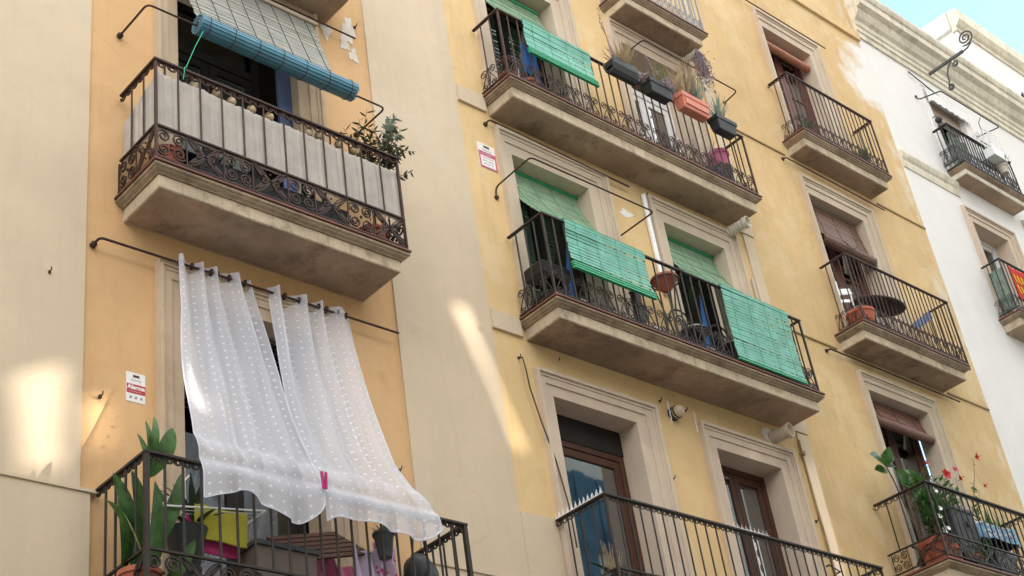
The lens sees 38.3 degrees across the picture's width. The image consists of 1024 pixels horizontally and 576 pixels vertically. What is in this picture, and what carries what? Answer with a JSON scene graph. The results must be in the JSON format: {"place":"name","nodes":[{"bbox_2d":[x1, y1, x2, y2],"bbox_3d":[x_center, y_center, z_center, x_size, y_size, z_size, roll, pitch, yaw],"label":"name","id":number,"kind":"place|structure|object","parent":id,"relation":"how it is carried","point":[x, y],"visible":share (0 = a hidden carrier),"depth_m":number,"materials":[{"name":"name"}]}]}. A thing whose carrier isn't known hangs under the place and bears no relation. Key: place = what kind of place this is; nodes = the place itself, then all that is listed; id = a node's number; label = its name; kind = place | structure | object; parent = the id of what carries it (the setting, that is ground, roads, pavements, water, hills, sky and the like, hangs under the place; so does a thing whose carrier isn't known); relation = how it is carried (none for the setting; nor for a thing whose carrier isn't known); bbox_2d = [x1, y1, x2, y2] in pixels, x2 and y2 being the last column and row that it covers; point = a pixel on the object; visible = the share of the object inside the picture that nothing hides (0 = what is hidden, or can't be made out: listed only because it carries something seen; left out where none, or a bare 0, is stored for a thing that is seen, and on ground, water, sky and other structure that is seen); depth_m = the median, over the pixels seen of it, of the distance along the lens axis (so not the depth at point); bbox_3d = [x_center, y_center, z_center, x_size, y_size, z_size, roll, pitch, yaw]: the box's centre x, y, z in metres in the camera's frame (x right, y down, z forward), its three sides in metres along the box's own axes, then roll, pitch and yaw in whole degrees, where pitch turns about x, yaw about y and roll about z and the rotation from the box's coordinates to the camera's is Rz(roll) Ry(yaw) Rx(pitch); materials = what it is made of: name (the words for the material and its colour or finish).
{"place":"outdoors","nodes":[
{"label":"outdoors","id":0,"kind":"place"},
{"bbox_2d":[628,291,646,323],"bbox_3d":[1.502,0.354,17.223,0.120,0.740,0.100,20,-43,-38],"label":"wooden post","id":1,"kind":"object","parent":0,"point":[638,298],"visible":0.46,"depth_m":17.28,"materials":[{"name":"wood"}]},
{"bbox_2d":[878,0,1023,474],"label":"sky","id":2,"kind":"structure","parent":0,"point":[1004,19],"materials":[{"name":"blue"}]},
{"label":"pavement","id":3,"kind":"structure","parent":0,"visible":0},
{"bbox_2d":[0,0,529,575],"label":"apartment building","id":4,"kind":"structure","parent":3,"relation":"on","point":[84,326],"depth_m":13.43,"materials":[{"name":"beige paint"}]},
{"bbox_2d":[126,371,144,404],"bbox_3d":[-3.117,0.829,12.194,0.175,0.280,0.017,20,-43,-38],"label":"alarm sign","id":5,"kind":"object","parent":4,"relation":"attached to","point":[135,387],"visible":1,"depth_m":12.19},
{"bbox_2d":[107,417,195,575],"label":"broad leaved plant","id":6,"kind":"object","parent":4,"relation":"on","point":[124,509],"visible":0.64,"depth_m":10.94,"materials":[{"name":"green plant"}]},
{"bbox_2d":[148,144,184,162],"bbox_3d":[-3.065,-1.071,13.070,0.317,0.280,0.317,20,-43,-38],"label":"flower pot","id":7,"kind":"object","parent":4,"relation":"on","point":[172,149],"visible":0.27,"depth_m":13.02,"materials":[{"name":"ceramic"}]},
{"bbox_2d":[161,472,223,575],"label":"potted plant","id":8,"kind":"object","parent":4,"relation":"on","point":[175,537],"visible":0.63,"depth_m":11.13,"materials":[{"name":"plant"}]},
{"bbox_2d":[150,475,265,574],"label":"drying rack","id":9,"kind":"object","parent":4,"relation":"on","point":[250,521],"visible":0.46,"depth_m":11.35,"materials":[{"name":"metal"}]},
{"bbox_2d":[186,512,236,559],"bbox_3d":[-2.309,1.902,11.382,0.471,0.369,0.036,20,-43,-38],"label":"cloth","id":10,"kind":"object","parent":9,"relation":"hanging from","point":[228,550],"visible":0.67,"depth_m":11.34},
{"bbox_2d":[194,503,247,548],"bbox_3d":[-2.247,1.842,11.399,0.472,0.309,0.032,20,-43,-38],"label":"towel","id":11,"kind":"object","parent":9,"relation":"hanging from","point":[228,523],"visible":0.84,"depth_m":11.40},
{"bbox_2d":[177,1,263,177],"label":"balcony door","id":12,"kind":"structure","parent":4,"relation":"in","point":[210,60],"depth_m":15.47,"materials":[{"name":"black wood"}]},
{"bbox_2d":[184,348,303,575],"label":"balcony door","id":13,"kind":"structure","parent":4,"relation":"in","point":[263,531],"depth_m":12.81,"materials":[{"name":"black wood"}]},
{"bbox_2d":[90,237,398,333],"bbox_3d":[-2.365,0.040,13.579,3.269,0.066,0.127,20,-43,-38],"label":"awning rod","id":14,"kind":"object","parent":4,"relation":"attached to","point":[93,244],"visible":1,"depth_m":13.25,"materials":[{"name":"brown metal"}]},
{"bbox_2d":[178,253,325,524],"bbox_3d":[-2.325,0.786,12.300,1.156,2.792,0.863,20,-43,-38],"label":"curtain","id":15,"kind":"object","parent":14,"relation":"hanging from","point":[245,431],"visible":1,"depth_m":12.20,"materials":[{"name":"white fabric"}]},
{"bbox_2d":[320,471,327,488],"bbox_3d":[-1.512,1.550,11.864,0.062,0.153,0.027,20,-43,-38],"label":"clothes peg","id":16,"kind":"object","parent":15,"relation":"attached to","point":[324,480],"visible":1,"depth_m":11.86,"materials":[{"name":"plastic"}]},
{"bbox_2d":[267,284,442,540],"bbox_3d":[-1.476,1.072,13.028,1.200,2.712,0.870,20,-43,-38],"label":"curtain","id":17,"kind":"object","parent":14,"relation":"hanging from","point":[342,439],"visible":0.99,"depth_m":12.89,"materials":[{"name":"white fabric"}]},
{"bbox_2d":[117,4,383,137],"bbox_3d":[-2.553,-2.160,14.843,2.868,0.058,0.535,20,-43,-38],"label":"awning rod","id":18,"kind":"object","parent":4,"relation":"attached to","point":[120,35],"visible":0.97,"depth_m":14.10,"materials":[{"name":"brown metal"}]},
{"bbox_2d":[123,71,400,219],"bbox_3d":[-2.335,-1.163,14.143,2.778,0.669,0.606,20,-43,-38],"label":"privacy cloth","id":19,"kind":"object","parent":4,"relation":"attached to","point":[211,116],"visible":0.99,"depth_m":13.79,"materials":[{"name":"fabric"}]},
{"bbox_2d":[265,112,273,120],"bbox_3d":[-2.326,-1.646,14.100,0.090,0.127,0.088,-18,-34,13],"label":"gourd","id":20,"kind":"object","parent":4,"relation":"attached to","point":[269,115],"visible":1,"depth_m":14.06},
{"bbox_2d":[193,156,347,222],"bbox_3d":[-2.276,-0.869,13.829,1.650,0.546,0.280,20,-43,-38],"label":"planter trough","id":21,"kind":"object","parent":4,"relation":"on","point":[257,181],"visible":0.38,"depth_m":13.71,"materials":[{"name":"brown plastic"}]},
{"bbox_2d":[189,0,358,101],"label":"roller blind","id":22,"kind":"object","parent":4,"relation":"attached to","point":[252,47],"visible":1,"depth_m":14.98,"materials":[{"name":"plastic"}]},
{"bbox_2d":[230,538,319,575],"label":"storage crate","id":23,"kind":"object","parent":4,"relation":"on","point":[264,552],"visible":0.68,"depth_m":11.51,"materials":[{"name":"plastic"}]},
{"bbox_2d":[271,0,355,38],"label":"awning rod","id":24,"kind":"object","parent":4,"relation":"attached to","point":[307,16],"visible":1,"depth_m":16.19,"materials":[{"name":"brown metal"}]},
{"bbox_2d":[266,531,370,568],"bbox_3d":[-1.551,2.396,11.931,0.853,1.148,0.345,23,-45,-40],"label":"folding table","id":25,"kind":"object","parent":4,"relation":"on","point":[329,545],"visible":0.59,"depth_m":12.13,"materials":[{"name":"brown wood"}]},
{"bbox_2d":[317,559,337,575],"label":"shirt","id":26,"kind":"object","parent":25,"relation":"hanging from","point":[330,565],"visible":0.46,"depth_m":12.04,"materials":[{"name":"pink fabric"}]},
{"bbox_2d":[340,565,352,575],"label":"shirt","id":27,"kind":"object","parent":25,"relation":"hanging from","point":[347,571],"visible":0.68,"depth_m":12.06,"materials":[{"name":"pink fabric"}]},
{"bbox_2d":[353,542,376,575],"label":"shirt","id":28,"kind":"object","parent":25,"relation":"hanging from","point":[362,567],"visible":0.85,"depth_m":12.16,"materials":[{"name":"pink fabric"}]},
{"bbox_2d":[350,146,357,154],"bbox_3d":[-1.586,-1.384,14.719,0.088,0.127,0.091,-3,-33,-10],"label":"gourd","id":29,"kind":"object","parent":4,"relation":"attached to","point":[353,151],"visible":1,"depth_m":14.68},
{"bbox_2d":[337,110,414,238],"bbox_3d":[-1.337,-1.073,14.908,0.902,1.792,0.532,20,-43,-38],"label":"potted shrub","id":30,"kind":"object","parent":4,"relation":"on","point":[390,129],"visible":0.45,"depth_m":15.15,"materials":[{"name":"green plant"}]},
{"bbox_2d":[371,524,394,560],"bbox_3d":[-1.060,2.101,12.289,0.212,0.337,0.264,20,-43,-38],"label":"hanging pot","id":31,"kind":"object","parent":4,"relation":"hanging from","point":[388,536],"visible":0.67,"depth_m":12.21,"materials":[{"name":"grey plastic"}]},
{"bbox_2d":[372,542,397,575],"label":"shirt","id":32,"kind":"object","parent":4,"relation":"hanging from","point":[391,567],"visible":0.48,"depth_m":12.34,"materials":[{"name":"pink fabric"}]},
{"bbox_2d":[403,539,438,575],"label":"rubbish bag","id":33,"kind":"object","parent":4,"relation":"hanging from","point":[420,564],"visible":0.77,"depth_m":12.55,"materials":[{"name":"black plastic"}]},
{"bbox_2d":[264,0,883,575],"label":"apartment building","id":34,"kind":"structure","parent":3,"relation":"on","point":[598,380],"depth_m":17.68,"materials":[{"name":"yellow paint"}]},
{"bbox_2d":[477,141,497,172],"bbox_3d":[-0.297,-1.536,17.332,0.265,0.370,0.036,20,-43,-38],"label":"alarm sign","id":35,"kind":"object","parent":34,"relation":"attached to","point":[487,157],"visible":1,"depth_m":17.32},
{"bbox_2d":[485,0,545,87],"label":"balcony door","id":36,"kind":"structure","parent":34,"relation":"in","point":[493,20],"depth_m":19.72,"materials":[{"name":"black wood"}]},
{"bbox_2d":[519,42,540,82],"bbox_3d":[0.250,-2.755,18.766,0.247,0.929,0.056,20,-43,-38],"label":"blue cloth","id":37,"kind":"object","parent":34,"relation":"hanging from","point":[527,58],"visible":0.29,"depth_m":18.88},
{"bbox_2d":[523,70,539,85],"bbox_3d":[0.217,-2.491,18.119,0.310,0.387,0.276,-22,-35,19],"label":"flower pot","id":38,"kind":"object","parent":34,"relation":"on","point":[528,75],"visible":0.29,"depth_m":18.09,"materials":[{"name":"ceramic"}]},
{"bbox_2d":[486,0,599,87],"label":"slatted blind","id":39,"kind":"object","parent":34,"relation":"attached to","point":[544,52],"visible":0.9,"depth_m":18.70,"materials":[{"name":"green plastic"}]},
{"bbox_2d":[524,259,570,303],"bbox_3d":[0.423,0.032,16.323,0.440,0.600,0.300,20,-43,-38],"label":"barbecue","id":40,"kind":"object","parent":34,"relation":"on","point":[536,271],"visible":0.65,"depth_m":16.30,"materials":[{"name":"black metal"}]},
{"bbox_2d":[519,189,585,299],"bbox_3d":[0.378,-0.218,17.634,1.300,2.440,0.080,20,-43,-38],"label":"balcony door","id":41,"kind":"structure","parent":34,"relation":"in","point":[528,212],"depth_m":17.97,"materials":[{"name":"black wood"}]},
{"bbox_2d":[483,119,629,187],"bbox_3d":[0.581,-1.649,18.335,2.429,0.083,0.102,20,-43,-38],"label":"curtain rod","id":42,"kind":"object","parent":34,"relation":"attached to","point":[485,124],"visible":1,"depth_m":18.24,"materials":[{"name":"brown metal"}]},
{"bbox_2d":[566,249,574,296],"bbox_3d":[0.635,-0.117,17.019,0.212,0.941,0.055,20,-43,-38],"label":"blue cloth","id":43,"kind":"object","parent":34,"relation":"hanging from","point":[568,268],"visible":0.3,"depth_m":17.11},
{"bbox_2d":[494,157,652,235],"bbox_3d":[0.776,-0.988,17.530,2.118,0.238,0.655,20,-43,-38],"label":"awning rod","id":44,"kind":"object","parent":34,"relation":"attached to","point":[496,196],"visible":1,"depth_m":17.22,"materials":[{"name":"brown metal"}]},
{"bbox_2d":[555,488,601,519],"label":"bird spikes","id":45,"kind":"object","parent":34,"relation":"on","point":[572,508],"visible":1,"depth_m":14.71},
{"bbox_2d":[515,171,657,300],"bbox_3d":[0.762,-0.676,17.398,1.334,2.017,0.900,20,-43,-38],"label":"slatted blind","id":46,"kind":"object","parent":34,"relation":"attached to","point":[539,197],"visible":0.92,"depth_m":17.02,"materials":[{"name":"green plastic"}]},
{"bbox_2d":[561,440,645,575],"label":"balcony door","id":47,"kind":"structure","parent":34,"relation":"in","point":[588,470],"depth_m":16.02,"materials":[{"name":"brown wood"}]},
{"bbox_2d":[589,540,628,575],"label":"spiky plant","id":48,"kind":"object","parent":34,"relation":"on","point":[610,567],"visible":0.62,"depth_m":14.29,"materials":[{"name":"plant"}]},
{"bbox_2d":[597,7,638,86],"bbox_3d":[1.383,-3.203,19.576,0.597,1.164,0.568,20,-43,-38],"label":"flower box","id":49,"kind":"object","parent":34,"relation":"attached to","point":[617,65],"visible":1,"depth_m":19.32,"materials":[{"name":"black plastic"}]},
{"bbox_2d":[631,70,680,151],"bbox_3d":[1.953,-2.182,20.923,1.220,2.420,0.084,20,-43,-38],"label":"balcony door","id":50,"kind":"structure","parent":34,"relation":"in","point":[638,89],"depth_m":21.28,"materials":[{"name":"white paint"}]},
{"bbox_2d":[638,53,676,104],"bbox_3d":[1.924,-2.855,19.899,0.500,0.805,0.574,-13,-33,6],"label":"flower box","id":51,"kind":"object","parent":34,"relation":"attached to","point":[657,87],"visible":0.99,"depth_m":19.68,"materials":[{"name":"black plastic"}]},
{"bbox_2d":[650,271,688,338],"bbox_3d":[1.943,0.357,17.703,0.383,1.137,0.397,20,-43,-38],"label":"bowl stand","id":52,"kind":"object","parent":34,"relation":"on","point":[661,281],"visible":0.75,"depth_m":17.88,"materials":[{"name":"metal"}]},
{"bbox_2d":[667,405,684,420],"bbox_3d":[1.930,1.452,17.225,0.169,0.169,0.180,20,-43,-38],"label":"wall lamp","id":53,"kind":"object","parent":34,"relation":"attached to","point":[677,412],"visible":1,"depth_m":17.18,"materials":[{"name":"glass"}]},
{"bbox_2d":[663,132,698,154],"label":"dry plant","id":54,"kind":"object","parent":34,"relation":"on","point":[672,145],"visible":0.19,"depth_m":19.70,"materials":[{"name":"grey plant"}]},
{"bbox_2d":[630,40,735,104],"bbox_3d":[2.544,-3.113,21.605,2.138,0.200,0.296,20,-43,-38],"label":"awning rod","id":55,"kind":"object","parent":34,"relation":"attached to","point":[685,63],"visible":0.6,"depth_m":21.39,"materials":[{"name":"brown metal"}]},
{"bbox_2d":[661,51,709,122],"bbox_3d":[2.445,-2.768,20.391,0.784,0.989,0.567,20,-43,-38],"label":"flower box","id":56,"kind":"object","parent":34,"relation":"attached to","point":[689,102],"visible":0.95,"depth_m":20.20,"materials":[{"name":"plastic"}]},
{"bbox_2d":[668,309,713,345],"bbox_3d":[2.206,0.570,17.874,0.462,0.892,0.398,20,-43,-38],"label":"iron chair","id":57,"kind":"object","parent":34,"relation":"on","point":[691,330],"visible":0.41,"depth_m":17.86,"materials":[{"name":"black metal"}]},
{"bbox_2d":[673,253,723,349],"bbox_3d":[2.338,0.506,19.248,1.220,2.440,0.080,20,-43,-38],"label":"balcony door","id":58,"kind":"structure","parent":34,"relation":"in","point":[686,280],"depth_m":19.66,"materials":[{"name":"black wood"}]},
{"bbox_2d":[690,48,715,93],"bbox_3d":[2.822,-3.172,21.552,0.324,0.859,0.464,-21,-34,18],"label":"dry creeper","id":59,"kind":"object","parent":34,"relation":"hanging from","point":[701,60],"visible":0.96,"depth_m":21.50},
{"bbox_2d":[687,141,720,174],"bbox_3d":[2.712,-1.735,20.346,0.457,0.848,0.540,9,-37,-26],"label":"dry plant","id":60,"kind":"object","parent":34,"relation":"on","point":[706,157],"visible":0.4,"depth_m":20.32,"materials":[{"name":"grey plant"}]},
{"bbox_2d":[699,295,713,348],"bbox_3d":[2.415,0.502,18.518,0.228,1.041,0.055,20,-43,-38],"label":"blue cloth","id":61,"kind":"object","parent":34,"relation":"hanging from","point":[704,321],"visible":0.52,"depth_m":18.63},
{"bbox_2d":[708,148,733,180],"bbox_3d":[2.944,-1.578,20.528,0.320,0.720,0.320,20,-43,-38],"label":"flower pot","id":62,"kind":"object","parent":34,"relation":"on","point":[724,155],"visible":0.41,"depth_m":20.56,"materials":[{"name":"pink plastic"}]},
{"bbox_2d":[707,94,736,140],"bbox_3d":[2.901,-2.372,20.605,0.473,0.578,0.450,20,-43,-38],"label":"flower box","id":63,"kind":"object","parent":34,"relation":"attached to","point":[721,125],"visible":0.93,"depth_m":20.47,"materials":[{"name":"black plastic"}]},
{"bbox_2d":[709,324,753,361],"bbox_3d":[2.755,0.773,18.326,0.462,0.892,0.398,20,-43,-38],"label":"iron chair","id":64,"kind":"object","parent":34,"relation":"on","point":[729,348],"visible":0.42,"depth_m":18.32,"materials":[{"name":"black metal"}]},
{"bbox_2d":[667,237,807,384],"bbox_3d":[2.775,0.231,18.948,1.322,2.404,0.867,20,-43,-38],"label":"slatted blind","id":65,"kind":"object","parent":34,"relation":"attached to","point":[700,263],"visible":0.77,"depth_m":18.46,"materials":[{"name":"green plastic"}]},
{"bbox_2d":[721,465,787,575],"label":"balcony door","id":66,"kind":"structure","parent":34,"relation":"in","point":[747,493],"depth_m":17.87,"materials":[{"name":"brown wood"}]},
{"bbox_2d":[752,536,765,575],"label":"window sticker","id":67,"kind":"object","parent":34,"relation":"attached to","point":[757,555],"depth_m":17.55,"materials":[{"name":"white plastic"}]},
{"bbox_2d":[689,0,1023,575],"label":"apartment building","id":68,"kind":"structure","parent":3,"relation":"on","point":[773,102],"depth_m":22.20,"materials":[{"name":"paint"}]},
{"bbox_2d":[745,0,825,48],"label":"awning rod","id":69,"kind":"object","parent":68,"relation":"attached to","point":[785,23],"visible":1,"depth_m":25.37,"materials":[{"name":"brown metal"}]},
{"bbox_2d":[766,40,810,72],"bbox_3d":[4.623,-3.978,25.096,1.256,0.226,0.177,20,-43,-38],"label":"slatted blind","id":70,"kind":"object","parent":68,"relation":"attached to","point":[788,58],"visible":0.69,"depth_m":25.05,"materials":[{"name":"brown wood"}]},
{"bbox_2d":[770,52,818,132],"bbox_3d":[4.668,-2.966,24.595,1.310,2.680,0.080,20,-43,-38],"label":"balcony door","id":71,"kind":"structure","parent":68,"relation":"in","point":[780,65],"depth_m":25.03,"materials":[{"name":"red wood"}]},
{"bbox_2d":[781,157,884,210],"bbox_3d":[5.142,-1.646,23.501,2.599,0.079,0.090,20,-43,-38],"label":"awning rod","id":72,"kind":"object","parent":68,"relation":"attached to","point":[783,158],"visible":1,"depth_m":23.38,"materials":[{"name":"brown metal"}]},
{"bbox_2d":[813,207,876,266],"bbox_3d":[5.126,-0.845,22.931,1.355,0.824,0.267,20,-43,-38],"label":"slatted blind","id":73,"kind":"object","parent":68,"relation":"attached to","point":[837,235],"visible":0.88,"depth_m":22.92,"materials":[{"name":"brown wood"}]},
{"bbox_2d":[825,246,869,325],"bbox_3d":[5.071,0.009,22.614,1.420,2.710,0.080,20,-43,-38],"label":"balcony door","id":74,"kind":"structure","parent":68,"relation":"in","point":[831,253],"depth_m":22.91,"materials":[{"name":"red wood"}]},
{"bbox_2d":[836,285,878,325],"bbox_3d":[5.048,0.296,21.515,0.440,1.015,0.352,20,-43,-38],"label":"garden chair","id":75,"kind":"object","parent":68,"relation":"on","point":[844,292],"visible":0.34,"depth_m":21.77,"materials":[{"name":"white plastic"}]},
{"bbox_2d":[845,305,875,324],"bbox_3d":[5.018,0.440,21.127,0.425,0.366,0.425,20,-43,-38],"label":"flower pot","id":76,"kind":"object","parent":68,"relation":"on","point":[870,311],"visible":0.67,"depth_m":21.00,"materials":[{"name":"ceramic"}]},
{"bbox_2d":[853,144,871,160],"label":"potted plant","id":77,"kind":"object","parent":68,"relation":"on","point":[864,153],"visible":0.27,"depth_m":24.16,"materials":[{"name":"green plant"}]},
{"bbox_2d":[850,295,905,326],"bbox_3d":[5.498,0.507,21.810,0.813,0.866,0.776,20,-43,-38],"label":"bistro table","id":78,"kind":"object","parent":68,"relation":"on","point":[898,302],"visible":0.56,"depth_m":21.81,"materials":[{"name":"grey metal"}]},
{"bbox_2d":[825,348,959,401],"bbox_3d":[5.616,1.309,21.575,3.289,0.058,0.097,20,-43,-38],"label":"awning rod","id":79,"kind":"object","parent":68,"relation":"attached to","point":[826,350],"visible":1,"depth_m":21.42,"materials":[{"name":"brown metal"}]},
{"bbox_2d":[870,447,923,541],"bbox_3d":[5.092,2.744,19.087,1.042,1.405,0.239,20,-43,-38],"label":"rubber plant","id":80,"kind":"object","parent":68,"relation":"on","point":[885,458],"visible":0.83,"depth_m":19.26,"materials":[{"name":"green plant"}]},
{"bbox_2d":[872,401,934,444],"bbox_3d":[5.565,1.911,21.225,1.414,0.484,0.205,20,-43,-38],"label":"slatted blind","id":81,"kind":"object","parent":68,"relation":"attached to","point":[900,423],"visible":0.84,"depth_m":21.22,"materials":[{"name":"brown wood"}]},
{"bbox_2d":[880,410,933,566],"bbox_3d":[5.585,3.037,20.679,1.480,2.990,0.080,20,-43,-38],"label":"balcony door","id":82,"kind":"structure","parent":68,"relation":"in","point":[907,452],"depth_m":21.23,"materials":[{"name":"brown wood"}]},
{"bbox_2d":[912,312,932,330],"bbox_3d":[6.378,0.514,22.879,0.717,0.557,0.024,20,-43,-38],"label":"board","id":83,"kind":"object","parent":68,"relation":"attached to","point":[920,322],"visible":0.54,"depth_m":22.85,"materials":[{"name":"blue paint"}]},
{"bbox_2d":[917,542,931,565],"bbox_3d":[5.481,3.544,19.105,0.317,0.500,0.317,20,-43,-38],"label":"flower pot","id":84,"kind":"object","parent":68,"relation":"on","point":[926,558],"visible":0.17,"depth_m":19.10,"materials":[{"name":"ceramic"}]},
{"bbox_2d":[921,534,953,562],"bbox_3d":[5.435,3.358,18.657,0.401,0.340,0.401,20,-43,-38],"label":"flower pot","id":85,"kind":"object","parent":68,"relation":"on","point":[938,544],"visible":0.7,"depth_m":18.57,"materials":[{"name":"ceramic"}]},
{"bbox_2d":[930,480,950,531],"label":"white butterflies","id":86,"kind":"object","parent":68,"relation":"hanging from","point":[941,508],"visible":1,"depth_m":18.77,"materials":[{"name":"plastic"}]},
{"bbox_2d":[953,543,962,559],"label":"flower pot","id":87,"kind":"object","parent":68,"relation":"on","point":[957,546],"visible":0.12,"depth_m":18.93,"materials":[{"name":"ceramic"}]},
{"bbox_2d":[902,464,952,535],"bbox_3d":[5.443,2.892,19.323,0.834,1.215,0.596,20,-43,-38],"label":"spiky plant","id":88,"kind":"object","parent":87,"relation":"on","point":[924,502],"visible":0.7,"depth_m":19.32,"materials":[{"name":"green plant"}]},
{"bbox_2d":[940,504,980,560],"bbox_3d":[5.935,3.427,19.475,0.570,0.970,0.390,20,-43,-38],"label":"storage crate","id":89,"kind":"object","parent":68,"relation":"on","point":[962,524],"visible":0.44,"depth_m":19.44,"materials":[{"name":"grey plastic"}]},
{"bbox_2d":[916,474,960,533],"bbox_3d":[5.712,2.981,19.698,0.716,1.101,0.596,20,-43,-38],"label":"leafy shrub","id":90,"kind":"object","parent":89,"relation":"on","point":[926,523],"visible":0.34,"depth_m":19.57,"materials":[{"name":"green plant"}]},
{"bbox_2d":[922,452,987,520],"bbox_3d":[6.253,2.759,19.977,1.501,1.629,0.571,15,-40,-33],"label":"hibiscus","id":91,"kind":"object","parent":89,"relation":"on","point":[946,473],"visible":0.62,"depth_m":20.13,"materials":[{"name":"red plant"}]},
{"bbox_2d":[968,541,999,570],"bbox_3d":[6.101,3.555,19.213,0.548,0.431,0.626,20,-43,-38],"label":"trailing plant","id":92,"kind":"object","parent":68,"relation":"on","point":[984,555],"visible":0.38,"depth_m":19.12,"materials":[{"name":"green plant"}]},
{"bbox_2d":[969,505,1010,551],"bbox_3d":[6.699,3.429,20.490,0.720,0.892,0.302,12,-38,-29],"label":"spiky plant","id":93,"kind":"object","parent":68,"relation":"on","point":[998,541],"visible":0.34,"depth_m":20.43,"materials":[{"name":"green plant"}]},
{"bbox_2d":[975,521,1023,575],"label":"covered table","id":94,"kind":"object","parent":68,"relation":"on","point":[996,537],"visible":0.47,"depth_m":19.85,"materials":[{"name":"blue fabric"}]},
{"bbox_2d":[705,0,1023,506],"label":"apartment building","id":95,"kind":"structure","parent":3,"relation":"on","point":[972,215],"depth_m":27.52,"materials":[{"name":"white paint"}]},
{"bbox_2d":[937,124,957,165],"bbox_3d":[8.422,-2.591,28.563,1.240,2.070,0.080,20,-43,-38],"label":"balcony door","id":96,"kind":"structure","parent":95,"relation":"in","point":[944,130],"depth_m":28.90,"materials":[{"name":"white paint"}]},
{"bbox_2d":[928,30,972,90],"bbox_3d":[8.610,-4.371,28.725,0.050,1.042,1.136,20,-43,-38],"label":"hoist bracket","id":97,"kind":"object","parent":95,"relation":"attached to","point":[951,87],"visible":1,"depth_m":28.70,"materials":[{"name":"grey metal"}]},
{"bbox_2d":[915,91,998,137],"bbox_3d":[8.669,-3.414,28.624,2.248,0.161,0.478,20,-43,-38],"label":"awning rod","id":98,"kind":"object","parent":95,"relation":"attached to","point":[963,105],"visible":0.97,"depth_m":28.35,"materials":[{"name":"grey metal"}]},
{"bbox_2d":[972,119,1007,167],"bbox_3d":[9.156,-2.858,28.479,0.480,1.084,0.340,20,-43,-38],"label":"birdcage","id":99,"kind":"object","parent":98,"relation":"hanging from","point":[993,154],"visible":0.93,"depth_m":28.19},
{"bbox_2d":[946,132,971,162],"bbox_3d":[8.431,-2.537,27.629,0.604,0.728,0.046,20,-43,-38],"label":"hanging sheet","id":100,"kind":"object","parent":95,"relation":"hanging from","point":[950,142],"visible":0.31,"depth_m":27.64,"materials":[{"name":"grey fabric"}]},
{"bbox_2d":[980,240,1015,313],"bbox_3d":[8.785,0.064,26.767,1.200,2.320,0.080,20,-43,-38],"label":"balcony door","id":101,"kind":"structure","parent":95,"relation":"in","point":[990,252],"depth_m":27.45,"materials":[{"name":"white paint"}]},
{"bbox_2d":[988,267,1015,313],"bbox_3d":[8.517,0.046,25.584,0.030,0.850,0.284,20,-43,-38],"label":"hanging sheet","id":102,"kind":"object","parent":95,"relation":"hanging from","point":[996,283],"visible":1,"depth_m":25.61,"materials":[{"name":"green fabric"}]},
{"bbox_2d":[996,155,1008,175],"bbox_3d":[9.431,-2.366,28.265,0.314,0.402,0.351,20,-43,-38],"label":"flower pot","id":103,"kind":"object","parent":95,"relation":"hanging from","point":[1002,168],"visible":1,"depth_m":28.16,"materials":[{"name":"white ceramic"}]},
{"bbox_2d":[1008,266,1023,299],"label":"banner","id":104,"kind":"object","parent":95,"relation":"hanging from","point":[1018,277],"visible":1,"depth_m":25.84,"materials":[{"name":"red fabric"}]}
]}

